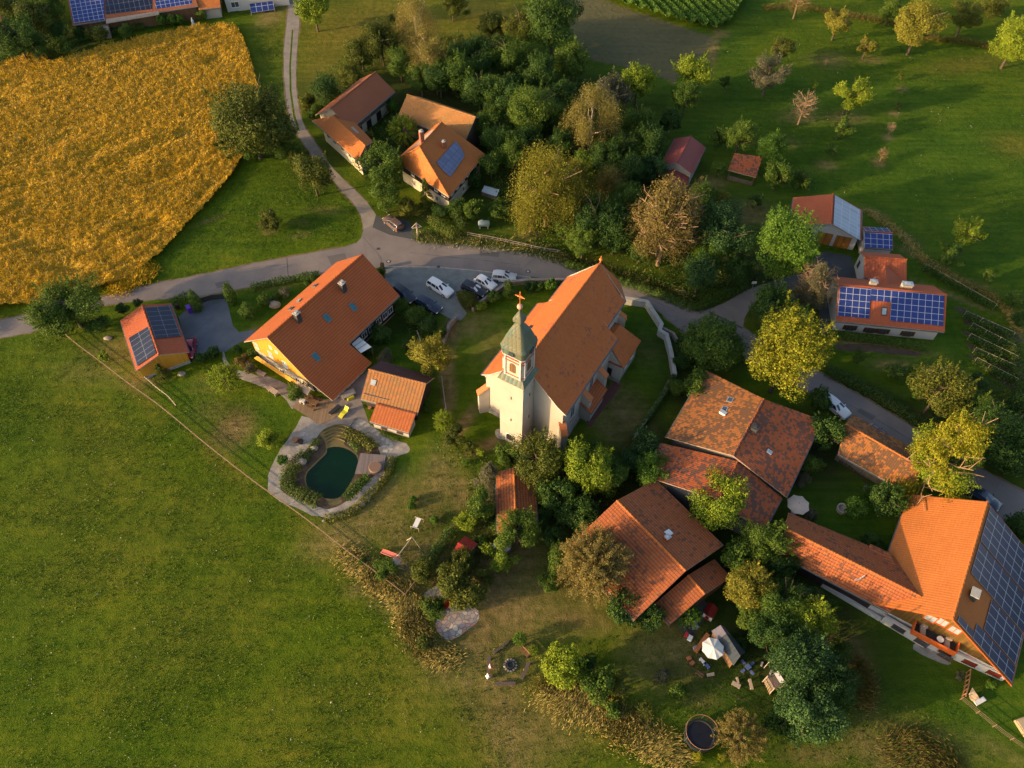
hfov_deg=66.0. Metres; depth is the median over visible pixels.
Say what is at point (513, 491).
tiled lean to
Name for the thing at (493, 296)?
round tree
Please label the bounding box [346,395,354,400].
floor cushion
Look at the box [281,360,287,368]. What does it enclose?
window
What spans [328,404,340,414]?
lounge chair
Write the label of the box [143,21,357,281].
verge grass
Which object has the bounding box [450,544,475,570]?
broadleaf tree
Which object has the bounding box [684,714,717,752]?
trampoline
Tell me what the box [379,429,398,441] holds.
border plants
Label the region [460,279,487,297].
parked car
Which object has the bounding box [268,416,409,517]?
gravel path
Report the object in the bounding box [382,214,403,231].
parked car
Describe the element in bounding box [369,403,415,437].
lean to
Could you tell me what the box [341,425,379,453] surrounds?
pond plants
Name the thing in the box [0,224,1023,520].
road
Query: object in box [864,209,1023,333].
slope track grass
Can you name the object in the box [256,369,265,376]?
wooden bed
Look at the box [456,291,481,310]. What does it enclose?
flower bed
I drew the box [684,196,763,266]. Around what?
broadleaf tree
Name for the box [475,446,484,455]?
bush
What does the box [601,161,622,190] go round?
broadleaf tree
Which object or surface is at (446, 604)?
red bench
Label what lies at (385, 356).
bush
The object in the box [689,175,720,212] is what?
broadleaf tree
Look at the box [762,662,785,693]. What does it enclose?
play tower
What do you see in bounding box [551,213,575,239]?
broadleaf tree
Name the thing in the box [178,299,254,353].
paved drive
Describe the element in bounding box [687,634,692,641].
box
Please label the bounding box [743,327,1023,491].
road shoulder
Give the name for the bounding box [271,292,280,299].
bush
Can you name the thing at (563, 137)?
broadleaf tree
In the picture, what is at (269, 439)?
bush
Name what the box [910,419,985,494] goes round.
broadleaf tree
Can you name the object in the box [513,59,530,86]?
broadleaf tree
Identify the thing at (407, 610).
straw grass
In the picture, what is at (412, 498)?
bush
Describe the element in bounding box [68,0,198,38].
solar house
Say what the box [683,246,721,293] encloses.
broadleaf tree
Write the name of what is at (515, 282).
stone wall
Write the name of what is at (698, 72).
broadleaf tree
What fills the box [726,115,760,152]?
broadleaf tree
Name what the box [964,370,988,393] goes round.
bush
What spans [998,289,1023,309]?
bush
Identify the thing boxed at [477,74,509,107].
broadleaf tree
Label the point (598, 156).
broadleaf tree
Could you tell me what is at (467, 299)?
bush
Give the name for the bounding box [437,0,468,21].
broadleaf tree
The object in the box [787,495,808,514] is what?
parasol
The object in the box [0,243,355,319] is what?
road shoulder
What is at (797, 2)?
bare tree
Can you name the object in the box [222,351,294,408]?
garden path
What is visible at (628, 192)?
broadleaf tree
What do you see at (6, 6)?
broadleaf tree
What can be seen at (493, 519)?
bush
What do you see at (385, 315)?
window
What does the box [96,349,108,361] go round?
orchard tree
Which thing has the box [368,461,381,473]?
hot tub
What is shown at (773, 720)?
broadleaf tree
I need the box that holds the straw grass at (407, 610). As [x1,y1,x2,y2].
[328,541,474,678]
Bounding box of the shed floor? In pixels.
[676,600,707,637]
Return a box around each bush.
[41,18,68,42]
[53,35,73,52]
[72,25,85,39]
[82,22,108,44]
[117,23,132,39]
[152,363,172,385]
[192,352,207,363]
[194,8,207,19]
[203,345,221,359]
[232,142,266,159]
[232,345,241,354]
[232,353,251,367]
[237,301,255,319]
[243,361,256,373]
[247,349,258,358]
[256,207,282,231]
[256,428,280,449]
[257,292,269,305]
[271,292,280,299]
[274,141,302,163]
[278,287,289,297]
[286,150,310,167]
[286,381,308,400]
[297,91,315,111]
[302,274,315,285]
[307,103,321,118]
[338,59,362,85]
[358,557,365,565]
[366,343,379,356]
[370,323,391,344]
[372,556,399,580]
[376,267,385,274]
[376,347,392,362]
[393,298,408,313]
[398,194,420,216]
[402,306,425,325]
[402,339,413,351]
[407,502,415,509]
[409,495,416,502]
[414,632,429,650]
[417,313,437,336]
[418,595,446,620]
[424,398,430,405]
[424,404,431,411]
[429,515,437,524]
[431,204,447,218]
[432,326,447,339]
[441,422,465,447]
[444,197,464,217]
[457,289,477,307]
[461,459,469,466]
[463,438,479,454]
[467,167,481,186]
[472,532,489,549]
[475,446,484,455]
[488,197,510,218]
[488,512,495,528]
[502,279,517,298]
[523,280,536,292]
[534,282,544,291]
[537,506,552,524]
[542,575,562,592]
[575,652,596,676]
[601,699,620,719]
[653,668,670,683]
[655,176,667,190]
[667,681,687,699]
[668,378,686,395]
[671,349,692,369]
[691,751,703,761]
[713,189,730,203]
[717,753,726,762]
[790,168,814,190]
[794,471,812,488]
[804,507,817,520]
[859,529,885,548]
[861,482,879,499]
[882,363,907,381]
[911,390,922,399]
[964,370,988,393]
[978,0,1012,17]
[985,679,996,689]
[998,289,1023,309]
[1010,311,1023,326]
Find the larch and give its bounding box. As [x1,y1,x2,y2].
[786,261,829,310]
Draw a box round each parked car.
[185,337,197,358]
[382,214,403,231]
[392,283,416,304]
[415,295,442,314]
[426,276,453,297]
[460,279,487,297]
[473,273,497,291]
[491,269,516,282]
[828,394,851,419]
[964,482,1002,512]
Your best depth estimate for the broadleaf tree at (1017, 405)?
111.22 m
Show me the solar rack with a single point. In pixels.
(261, 7)
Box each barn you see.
[315,71,395,131]
[360,361,433,419]
[399,94,480,145]
[641,443,781,534]
[665,370,817,497]
[789,193,862,249]
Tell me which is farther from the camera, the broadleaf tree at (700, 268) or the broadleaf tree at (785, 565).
the broadleaf tree at (700, 268)
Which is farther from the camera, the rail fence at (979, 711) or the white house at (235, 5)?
the white house at (235, 5)
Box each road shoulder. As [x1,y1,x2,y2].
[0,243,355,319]
[0,274,321,338]
[415,240,703,306]
[654,308,1003,520]
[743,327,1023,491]
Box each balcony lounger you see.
[919,624,927,635]
[943,636,952,649]
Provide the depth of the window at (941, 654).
92.77 m
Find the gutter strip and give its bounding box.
[384,266,530,277]
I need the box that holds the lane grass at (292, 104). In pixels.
[289,30,299,130]
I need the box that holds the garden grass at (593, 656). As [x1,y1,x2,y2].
[155,386,1005,767]
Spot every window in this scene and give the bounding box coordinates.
[230,1,239,7]
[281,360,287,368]
[362,330,367,339]
[382,311,387,320]
[388,306,392,315]
[569,405,574,420]
[588,377,593,390]
[845,325,854,330]
[865,328,875,332]
[877,329,887,333]
[890,624,905,633]
[902,331,911,336]
[913,638,928,647]
[922,615,938,624]
[933,618,949,627]
[936,651,952,661]
[946,625,961,635]
[961,659,977,667]
[985,670,1001,678]
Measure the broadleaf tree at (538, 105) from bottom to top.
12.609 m
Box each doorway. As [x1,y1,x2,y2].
[366,118,371,130]
[376,109,381,122]
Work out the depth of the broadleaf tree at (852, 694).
88.05 m
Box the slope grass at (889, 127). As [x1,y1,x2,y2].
[700,10,1023,306]
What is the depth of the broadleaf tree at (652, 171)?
141.74 m
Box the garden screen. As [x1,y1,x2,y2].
[961,669,970,697]
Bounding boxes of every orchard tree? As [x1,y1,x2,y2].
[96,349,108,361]
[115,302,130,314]
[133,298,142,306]
[212,111,230,131]
[365,129,376,145]
[387,13,395,24]
[462,9,470,14]
[475,566,494,586]
[479,534,522,572]
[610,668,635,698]
[719,74,730,89]
[746,49,793,96]
[747,193,763,207]
[769,35,797,63]
[811,80,818,89]
[824,6,854,40]
[824,143,837,156]
[828,113,856,139]
[832,76,876,114]
[852,347,870,363]
[856,33,880,58]
[895,101,901,110]
[898,71,904,79]
[908,364,922,376]
[938,241,964,268]
[945,0,986,36]
[951,215,987,245]
[954,669,964,681]
[983,269,995,282]
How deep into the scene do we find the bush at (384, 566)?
97.75 m
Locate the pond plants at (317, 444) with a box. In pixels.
[307,437,320,452]
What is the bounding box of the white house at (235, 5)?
[225,0,289,11]
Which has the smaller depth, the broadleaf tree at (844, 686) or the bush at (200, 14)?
the broadleaf tree at (844, 686)
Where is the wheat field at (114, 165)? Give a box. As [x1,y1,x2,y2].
[0,21,258,303]
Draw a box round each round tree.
[156,13,166,25]
[166,14,176,26]
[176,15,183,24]
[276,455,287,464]
[386,99,397,112]
[475,300,486,310]
[486,290,500,302]
[544,278,557,289]
[619,59,659,106]
[659,107,683,135]
[679,310,746,371]
[709,160,727,177]
[844,496,870,519]
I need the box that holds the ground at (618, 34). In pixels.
[0,0,1023,767]
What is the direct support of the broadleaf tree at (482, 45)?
on the ground at (618, 34)
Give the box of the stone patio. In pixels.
[436,605,478,639]
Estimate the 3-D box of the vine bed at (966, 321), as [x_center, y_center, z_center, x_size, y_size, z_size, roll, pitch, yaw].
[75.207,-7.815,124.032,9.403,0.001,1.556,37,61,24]
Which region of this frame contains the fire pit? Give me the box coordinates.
[503,658,517,671]
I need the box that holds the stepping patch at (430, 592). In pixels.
[423,585,445,599]
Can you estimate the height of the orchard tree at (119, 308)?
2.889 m
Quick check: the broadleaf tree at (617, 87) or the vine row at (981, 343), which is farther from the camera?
the broadleaf tree at (617, 87)
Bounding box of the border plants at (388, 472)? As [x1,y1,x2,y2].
[323,455,396,523]
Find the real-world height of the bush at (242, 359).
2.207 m
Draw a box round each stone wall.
[442,316,456,343]
[471,278,564,311]
[624,296,676,378]
[632,379,672,440]
[662,327,677,341]
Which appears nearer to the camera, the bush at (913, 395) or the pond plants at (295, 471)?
the pond plants at (295, 471)
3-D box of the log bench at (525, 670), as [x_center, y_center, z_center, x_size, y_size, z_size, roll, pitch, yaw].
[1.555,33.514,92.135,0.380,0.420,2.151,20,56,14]
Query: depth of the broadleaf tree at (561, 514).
100.40 m
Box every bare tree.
[781,0,813,18]
[789,90,821,124]
[789,256,841,309]
[878,148,888,159]
[885,122,896,133]
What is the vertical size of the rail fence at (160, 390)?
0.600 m
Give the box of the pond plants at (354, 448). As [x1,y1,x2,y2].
[347,439,360,453]
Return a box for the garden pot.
[292,437,297,442]
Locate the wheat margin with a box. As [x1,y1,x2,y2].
[101,259,162,298]
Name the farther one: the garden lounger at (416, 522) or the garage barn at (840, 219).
the garage barn at (840, 219)
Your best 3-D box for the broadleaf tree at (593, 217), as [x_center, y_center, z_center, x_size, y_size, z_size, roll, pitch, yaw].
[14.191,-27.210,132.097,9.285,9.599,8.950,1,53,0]
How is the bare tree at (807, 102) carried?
on the ground at (618, 34)
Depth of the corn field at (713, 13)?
180.17 m
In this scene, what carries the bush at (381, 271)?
on the ground at (618, 34)
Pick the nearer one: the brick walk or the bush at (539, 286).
the brick walk
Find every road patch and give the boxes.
[215,280,229,287]
[327,253,346,264]
[479,250,499,256]
[857,408,875,419]
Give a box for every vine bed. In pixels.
[954,306,1022,341]
[962,318,1015,347]
[962,330,1019,366]
[966,343,1017,376]
[968,353,1016,389]
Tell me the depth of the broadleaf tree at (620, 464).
105.24 m
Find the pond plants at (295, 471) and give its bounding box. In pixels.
[278,449,323,508]
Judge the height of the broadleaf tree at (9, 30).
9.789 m
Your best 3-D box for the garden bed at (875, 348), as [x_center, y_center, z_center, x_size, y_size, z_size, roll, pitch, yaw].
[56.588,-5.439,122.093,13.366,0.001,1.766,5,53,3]
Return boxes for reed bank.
[869,710,969,767]
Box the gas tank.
[478,220,489,226]
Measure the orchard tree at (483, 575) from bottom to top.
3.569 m
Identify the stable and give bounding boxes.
[312,115,372,174]
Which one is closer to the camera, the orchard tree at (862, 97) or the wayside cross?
the wayside cross
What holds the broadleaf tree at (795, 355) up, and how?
on the ground at (618, 34)
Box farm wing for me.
[782,512,920,612]
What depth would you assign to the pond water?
108.09 m
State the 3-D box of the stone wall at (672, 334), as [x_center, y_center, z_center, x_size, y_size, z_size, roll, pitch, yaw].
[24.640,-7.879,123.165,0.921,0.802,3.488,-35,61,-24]
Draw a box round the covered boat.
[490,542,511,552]
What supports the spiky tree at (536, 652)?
on the ground at (618, 34)
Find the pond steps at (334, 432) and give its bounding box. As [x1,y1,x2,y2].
[323,424,350,442]
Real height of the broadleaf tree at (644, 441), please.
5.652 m
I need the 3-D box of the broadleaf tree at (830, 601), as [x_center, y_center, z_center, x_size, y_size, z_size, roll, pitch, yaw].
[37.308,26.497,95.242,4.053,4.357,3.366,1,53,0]
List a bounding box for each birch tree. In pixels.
[392,0,443,61]
[406,35,448,79]
[557,78,625,155]
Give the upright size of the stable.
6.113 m
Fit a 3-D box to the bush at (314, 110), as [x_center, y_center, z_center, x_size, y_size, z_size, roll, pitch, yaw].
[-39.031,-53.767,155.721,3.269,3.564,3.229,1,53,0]
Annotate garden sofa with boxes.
[1014,717,1023,736]
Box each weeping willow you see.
[505,137,596,239]
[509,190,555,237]
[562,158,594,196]
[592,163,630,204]
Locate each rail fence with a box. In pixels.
[65,334,404,594]
[144,376,175,405]
[405,524,454,595]
[441,376,446,409]
[467,232,559,251]
[688,663,764,710]
[838,460,870,485]
[960,697,1023,747]
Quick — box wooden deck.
[292,394,342,424]
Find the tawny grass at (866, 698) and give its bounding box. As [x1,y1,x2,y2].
[850,652,883,716]
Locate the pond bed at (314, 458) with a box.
[280,425,379,508]
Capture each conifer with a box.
[418,178,435,210]
[470,461,498,503]
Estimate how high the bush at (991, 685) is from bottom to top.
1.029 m
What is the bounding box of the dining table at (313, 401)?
[306,397,318,406]
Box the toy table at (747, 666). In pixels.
[741,659,754,674]
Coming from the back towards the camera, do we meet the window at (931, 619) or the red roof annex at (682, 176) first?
the red roof annex at (682, 176)
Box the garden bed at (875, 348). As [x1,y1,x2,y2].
[834,344,921,355]
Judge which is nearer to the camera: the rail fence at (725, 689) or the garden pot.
the rail fence at (725, 689)
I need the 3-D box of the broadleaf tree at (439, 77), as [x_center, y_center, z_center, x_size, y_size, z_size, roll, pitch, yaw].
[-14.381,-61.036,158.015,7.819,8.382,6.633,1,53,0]
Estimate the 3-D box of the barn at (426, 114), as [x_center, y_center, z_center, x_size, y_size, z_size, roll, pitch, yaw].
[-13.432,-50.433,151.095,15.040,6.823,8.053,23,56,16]
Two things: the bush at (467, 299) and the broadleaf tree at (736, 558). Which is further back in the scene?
the bush at (467, 299)
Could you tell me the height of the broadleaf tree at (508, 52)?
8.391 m
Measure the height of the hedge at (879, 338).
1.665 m
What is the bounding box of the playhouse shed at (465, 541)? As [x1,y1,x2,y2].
[453,536,477,556]
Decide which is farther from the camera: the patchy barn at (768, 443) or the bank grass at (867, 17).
the bank grass at (867, 17)
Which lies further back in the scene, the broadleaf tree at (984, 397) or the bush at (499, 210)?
the bush at (499, 210)
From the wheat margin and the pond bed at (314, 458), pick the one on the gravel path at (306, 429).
the pond bed at (314, 458)
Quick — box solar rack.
[249,1,274,14]
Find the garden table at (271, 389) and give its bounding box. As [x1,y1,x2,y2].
[266,385,278,396]
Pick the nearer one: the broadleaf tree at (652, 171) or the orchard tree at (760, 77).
the broadleaf tree at (652, 171)
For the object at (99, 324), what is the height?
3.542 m
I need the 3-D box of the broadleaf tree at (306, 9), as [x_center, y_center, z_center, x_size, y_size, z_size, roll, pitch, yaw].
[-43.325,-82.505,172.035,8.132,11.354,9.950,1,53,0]
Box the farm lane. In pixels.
[284,0,375,228]
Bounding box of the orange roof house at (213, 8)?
[197,0,221,18]
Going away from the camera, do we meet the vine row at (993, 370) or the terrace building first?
the terrace building
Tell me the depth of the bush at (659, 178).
142.58 m
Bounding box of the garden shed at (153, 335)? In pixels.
[120,303,190,378]
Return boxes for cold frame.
[481,186,499,198]
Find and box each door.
[607,367,611,375]
[814,232,833,245]
[832,235,851,248]
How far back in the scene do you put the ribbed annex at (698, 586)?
94.38 m
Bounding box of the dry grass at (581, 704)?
[518,656,698,767]
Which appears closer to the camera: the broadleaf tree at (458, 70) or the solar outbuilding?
the solar outbuilding
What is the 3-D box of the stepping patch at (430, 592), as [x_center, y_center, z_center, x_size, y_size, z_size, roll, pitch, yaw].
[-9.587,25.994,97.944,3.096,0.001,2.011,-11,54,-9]
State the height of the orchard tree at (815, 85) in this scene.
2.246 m
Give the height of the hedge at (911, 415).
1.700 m
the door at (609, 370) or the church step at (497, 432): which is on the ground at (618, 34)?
the church step at (497, 432)
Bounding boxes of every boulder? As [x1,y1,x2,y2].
[178,371,185,375]
[269,300,280,308]
[296,458,306,464]
[310,445,317,450]
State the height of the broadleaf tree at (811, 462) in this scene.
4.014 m
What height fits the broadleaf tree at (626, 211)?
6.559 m
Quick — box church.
[476,256,640,451]
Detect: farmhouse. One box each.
[244,253,399,400]
[395,121,484,207]
[867,495,1023,686]
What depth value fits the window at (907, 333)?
122.87 m
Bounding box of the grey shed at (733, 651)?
[710,625,744,667]
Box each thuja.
[187,289,202,312]
[222,281,237,305]
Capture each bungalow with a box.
[827,276,946,339]
[854,251,906,284]
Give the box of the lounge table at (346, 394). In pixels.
[340,388,355,399]
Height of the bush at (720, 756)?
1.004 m
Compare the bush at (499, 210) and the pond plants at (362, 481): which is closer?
the pond plants at (362, 481)
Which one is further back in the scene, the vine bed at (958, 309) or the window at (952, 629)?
the vine bed at (958, 309)
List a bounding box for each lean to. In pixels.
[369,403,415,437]
[495,467,538,535]
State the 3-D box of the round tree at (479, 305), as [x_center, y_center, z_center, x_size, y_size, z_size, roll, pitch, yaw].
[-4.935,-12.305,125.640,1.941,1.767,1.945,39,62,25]
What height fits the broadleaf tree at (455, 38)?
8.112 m
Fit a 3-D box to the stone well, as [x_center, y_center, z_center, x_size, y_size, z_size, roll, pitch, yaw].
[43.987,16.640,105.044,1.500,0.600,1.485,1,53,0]
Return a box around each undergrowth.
[0,0,760,299]
[404,306,498,600]
[548,435,851,741]
[674,296,1023,476]
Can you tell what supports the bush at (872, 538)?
on the ground at (618, 34)
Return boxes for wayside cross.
[411,223,421,237]
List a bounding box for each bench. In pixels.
[443,600,451,609]
[487,656,490,679]
[492,640,508,653]
[495,682,515,685]
[517,644,529,658]
[520,661,529,679]
[695,670,703,677]
[731,681,740,688]
[748,679,753,688]
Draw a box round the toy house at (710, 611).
[702,602,717,621]
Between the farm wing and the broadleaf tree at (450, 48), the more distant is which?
the broadleaf tree at (450, 48)
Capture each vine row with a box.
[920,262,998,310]
[958,308,1021,337]
[964,322,1017,350]
[965,332,1019,360]
[969,347,1017,371]
[970,354,1019,384]
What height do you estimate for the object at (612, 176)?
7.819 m
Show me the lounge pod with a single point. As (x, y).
(975, 698)
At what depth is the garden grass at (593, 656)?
90.71 m
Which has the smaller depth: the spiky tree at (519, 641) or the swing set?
the spiky tree at (519, 641)
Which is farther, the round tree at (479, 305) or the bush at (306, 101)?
the bush at (306, 101)
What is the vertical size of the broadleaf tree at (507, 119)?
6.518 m
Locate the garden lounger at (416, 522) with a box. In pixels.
[410,516,423,530]
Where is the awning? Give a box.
[352,337,373,357]
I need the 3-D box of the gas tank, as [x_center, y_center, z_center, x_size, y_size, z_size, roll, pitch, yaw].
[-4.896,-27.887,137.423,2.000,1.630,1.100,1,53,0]
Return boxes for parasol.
[702,637,723,659]
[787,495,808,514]
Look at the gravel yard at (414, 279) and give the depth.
130.30 m
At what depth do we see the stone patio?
95.75 m
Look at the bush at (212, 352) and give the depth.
119.03 m
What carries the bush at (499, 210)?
on the ground at (618, 34)
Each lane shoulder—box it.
[282,5,362,229]
[296,16,368,201]
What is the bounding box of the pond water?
[306,447,357,498]
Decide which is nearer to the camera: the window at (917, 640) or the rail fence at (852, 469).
the window at (917, 640)
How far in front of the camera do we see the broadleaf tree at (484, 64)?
158.69 m
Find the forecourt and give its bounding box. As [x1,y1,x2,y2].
[762,251,855,333]
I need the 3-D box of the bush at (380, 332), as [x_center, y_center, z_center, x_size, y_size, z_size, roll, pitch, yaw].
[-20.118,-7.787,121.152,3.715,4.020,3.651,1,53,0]
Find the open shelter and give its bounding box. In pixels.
[727,153,761,185]
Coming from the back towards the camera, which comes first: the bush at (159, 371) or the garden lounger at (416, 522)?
the bush at (159, 371)
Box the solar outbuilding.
[857,226,892,253]
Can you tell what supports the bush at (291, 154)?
on the ground at (618, 34)
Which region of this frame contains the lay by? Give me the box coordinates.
[373,215,415,239]
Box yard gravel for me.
[913,644,950,664]
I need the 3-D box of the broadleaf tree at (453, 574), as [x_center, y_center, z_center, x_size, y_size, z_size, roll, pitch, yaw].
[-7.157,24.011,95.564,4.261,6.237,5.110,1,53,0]
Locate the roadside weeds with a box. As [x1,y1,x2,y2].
[411,228,713,313]
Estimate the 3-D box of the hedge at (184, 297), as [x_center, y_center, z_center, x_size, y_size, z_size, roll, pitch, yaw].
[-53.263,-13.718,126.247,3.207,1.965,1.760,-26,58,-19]
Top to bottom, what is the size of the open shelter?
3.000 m
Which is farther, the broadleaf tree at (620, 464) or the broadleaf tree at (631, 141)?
the broadleaf tree at (631, 141)
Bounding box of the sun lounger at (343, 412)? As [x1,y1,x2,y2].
[338,405,348,418]
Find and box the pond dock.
[355,453,385,474]
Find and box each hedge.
[28,23,145,53]
[169,291,188,306]
[249,270,319,290]
[412,526,456,579]
[427,214,456,237]
[452,211,470,233]
[563,258,707,310]
[628,373,675,438]
[704,280,748,306]
[824,364,937,438]
[835,330,929,351]
[1004,337,1023,393]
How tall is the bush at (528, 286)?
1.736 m
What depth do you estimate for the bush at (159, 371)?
116.49 m
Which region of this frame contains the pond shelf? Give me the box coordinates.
[304,426,358,505]
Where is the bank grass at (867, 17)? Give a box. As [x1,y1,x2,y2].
[760,2,996,51]
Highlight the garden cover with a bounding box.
[185,304,193,313]
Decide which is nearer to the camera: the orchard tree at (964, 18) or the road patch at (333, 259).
the road patch at (333, 259)
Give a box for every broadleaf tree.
[0,0,17,20]
[0,11,34,57]
[12,0,53,37]
[12,23,50,59]
[16,294,73,337]
[27,272,104,337]
[33,0,64,21]
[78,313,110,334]
[200,75,300,160]
[264,112,298,147]
[287,150,335,195]
[291,0,329,31]
[308,69,341,105]
[343,32,374,72]
[352,138,404,191]
[359,11,402,65]
[365,179,400,212]
[385,44,413,81]
[405,60,430,96]
[405,330,453,376]
[409,554,436,583]
[413,561,429,582]
[415,594,436,614]
[420,63,455,97]
[421,57,451,94]
[436,558,469,600]
[436,563,446,577]
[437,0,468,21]
[439,29,465,59]
[442,56,469,95]
[443,47,480,96]
[444,37,476,61]
[449,577,489,612]
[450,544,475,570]
[452,510,476,532]
[458,30,494,64]
[458,70,497,111]
[463,199,483,220]
[466,486,495,521]
[468,51,493,79]
[472,104,505,134]
[476,6,509,41]
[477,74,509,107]
[478,146,502,179]
[479,122,509,150]
[482,76,522,120]
[485,124,515,151]
[487,29,529,75]
[490,503,542,550]
[493,441,519,468]
[494,130,529,171]
[498,35,526,72]
[501,6,538,43]
[501,109,521,129]
[502,71,524,89]
[507,79,561,136]
[508,118,542,163]
[509,426,564,488]
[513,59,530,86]
[516,103,550,134]
[519,443,543,467]
[522,48,556,90]
[523,0,584,55]
[531,483,555,505]
[535,475,578,512]
[537,570,559,592]
[538,641,588,689]
[543,123,574,156]
[543,526,565,548]
[545,75,576,99]
[545,94,569,129]
[547,539,568,575]
[550,87,576,114]
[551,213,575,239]
[553,498,579,526]
[554,35,589,83]
[554,448,568,470]
[557,434,615,494]
[560,491,600,531]
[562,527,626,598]
[565,223,600,259]
[565,224,598,253]
[567,468,586,492]
[570,189,624,234]
[573,501,601,532]
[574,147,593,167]
[578,663,618,706]
[583,438,604,459]
[587,135,622,171]
[589,454,630,497]
[595,64,635,110]
[596,208,634,254]
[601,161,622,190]
[606,585,641,628]
[608,177,644,211]
[610,129,641,157]
[610,459,628,473]
[616,149,645,185]
[618,202,630,217]
[618,447,646,473]
[619,104,658,136]
[621,221,637,246]
[624,143,651,166]
[625,233,654,263]
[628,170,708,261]
[628,424,660,454]
[634,118,669,155]
[634,448,670,486]
[637,603,668,634]
[642,151,668,183]
[670,50,713,85]
[670,77,703,114]
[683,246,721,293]
[683,365,707,396]
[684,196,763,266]
[687,464,750,531]
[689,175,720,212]
[689,234,730,266]
[708,124,727,148]
[720,535,759,577]
[721,252,755,285]
[722,335,745,366]
[722,560,778,613]
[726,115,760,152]
[731,586,757,608]
[736,604,765,629]
[738,518,800,563]
[746,290,837,403]
[747,600,802,653]
[749,275,795,326]
[754,577,814,618]
[756,127,788,162]
[756,202,824,280]
[757,552,781,579]
[760,705,797,737]
[763,157,793,190]
[763,620,848,693]
[767,553,804,579]
[772,570,798,596]
[772,675,850,749]
[788,594,840,643]
[789,298,815,332]
[789,582,826,613]
[800,650,864,706]
[801,452,826,473]
[803,721,836,745]
[806,384,833,411]
[809,411,850,450]
[811,590,841,615]
[826,662,856,702]
[828,640,854,665]
[869,477,914,517]
[878,0,904,25]
[893,0,948,54]
[893,406,997,510]
[906,355,982,419]
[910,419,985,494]
[952,388,994,421]
[973,394,1023,469]
[988,10,1023,68]
[999,451,1023,478]
[1002,509,1023,540]
[1003,391,1023,417]
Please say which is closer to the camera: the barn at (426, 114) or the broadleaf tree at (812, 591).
the broadleaf tree at (812, 591)
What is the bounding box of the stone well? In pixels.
[836,503,846,514]
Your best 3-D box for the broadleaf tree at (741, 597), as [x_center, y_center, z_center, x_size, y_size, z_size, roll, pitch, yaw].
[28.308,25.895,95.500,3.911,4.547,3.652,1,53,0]
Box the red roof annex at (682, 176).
[661,169,688,192]
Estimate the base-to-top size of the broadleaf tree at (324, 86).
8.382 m
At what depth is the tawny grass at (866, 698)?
91.15 m
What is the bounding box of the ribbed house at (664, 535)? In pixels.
[569,481,723,621]
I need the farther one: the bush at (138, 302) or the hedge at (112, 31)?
the hedge at (112, 31)
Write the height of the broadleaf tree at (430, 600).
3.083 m
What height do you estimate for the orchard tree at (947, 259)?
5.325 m
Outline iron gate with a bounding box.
[198,294,224,302]
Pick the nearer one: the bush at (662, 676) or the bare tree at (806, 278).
the bush at (662, 676)
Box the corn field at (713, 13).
[621,0,742,27]
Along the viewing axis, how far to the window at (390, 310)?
124.06 m
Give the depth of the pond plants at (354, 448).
110.26 m
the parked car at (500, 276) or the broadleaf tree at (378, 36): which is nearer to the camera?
the parked car at (500, 276)
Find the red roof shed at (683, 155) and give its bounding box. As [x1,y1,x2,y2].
[663,135,705,183]
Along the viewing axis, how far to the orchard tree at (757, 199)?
139.48 m
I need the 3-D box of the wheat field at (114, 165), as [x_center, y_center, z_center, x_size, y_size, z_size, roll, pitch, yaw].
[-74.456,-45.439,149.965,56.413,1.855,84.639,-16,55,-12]
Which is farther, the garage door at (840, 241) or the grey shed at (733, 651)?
the garage door at (840, 241)
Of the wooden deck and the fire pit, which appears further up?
the wooden deck
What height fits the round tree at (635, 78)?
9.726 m
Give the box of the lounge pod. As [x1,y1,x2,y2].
[969,688,985,705]
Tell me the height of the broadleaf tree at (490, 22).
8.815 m
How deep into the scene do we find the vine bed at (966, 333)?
122.29 m
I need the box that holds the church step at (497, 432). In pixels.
[495,429,511,444]
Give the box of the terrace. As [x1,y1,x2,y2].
[257,370,368,424]
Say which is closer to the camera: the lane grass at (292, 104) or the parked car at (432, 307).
the parked car at (432, 307)
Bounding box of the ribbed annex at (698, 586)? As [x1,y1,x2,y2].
[654,559,727,626]
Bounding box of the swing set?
[380,537,420,569]
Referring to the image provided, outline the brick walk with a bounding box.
[587,381,619,426]
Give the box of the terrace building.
[821,584,1003,680]
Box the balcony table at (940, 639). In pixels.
[937,636,943,642]
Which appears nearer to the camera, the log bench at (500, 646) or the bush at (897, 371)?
the log bench at (500, 646)
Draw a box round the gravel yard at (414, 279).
[385,267,529,319]
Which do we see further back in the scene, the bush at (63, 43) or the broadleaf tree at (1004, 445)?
the bush at (63, 43)
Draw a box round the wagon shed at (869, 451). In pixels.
[834,414,919,494]
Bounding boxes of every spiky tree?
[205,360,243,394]
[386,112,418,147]
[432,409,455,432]
[512,632,528,647]
[528,645,538,656]
[554,522,636,607]
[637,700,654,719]
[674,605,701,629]
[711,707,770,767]
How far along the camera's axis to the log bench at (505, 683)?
91.06 m
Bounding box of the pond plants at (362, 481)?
[340,472,371,500]
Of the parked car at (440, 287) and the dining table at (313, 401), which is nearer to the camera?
the dining table at (313, 401)

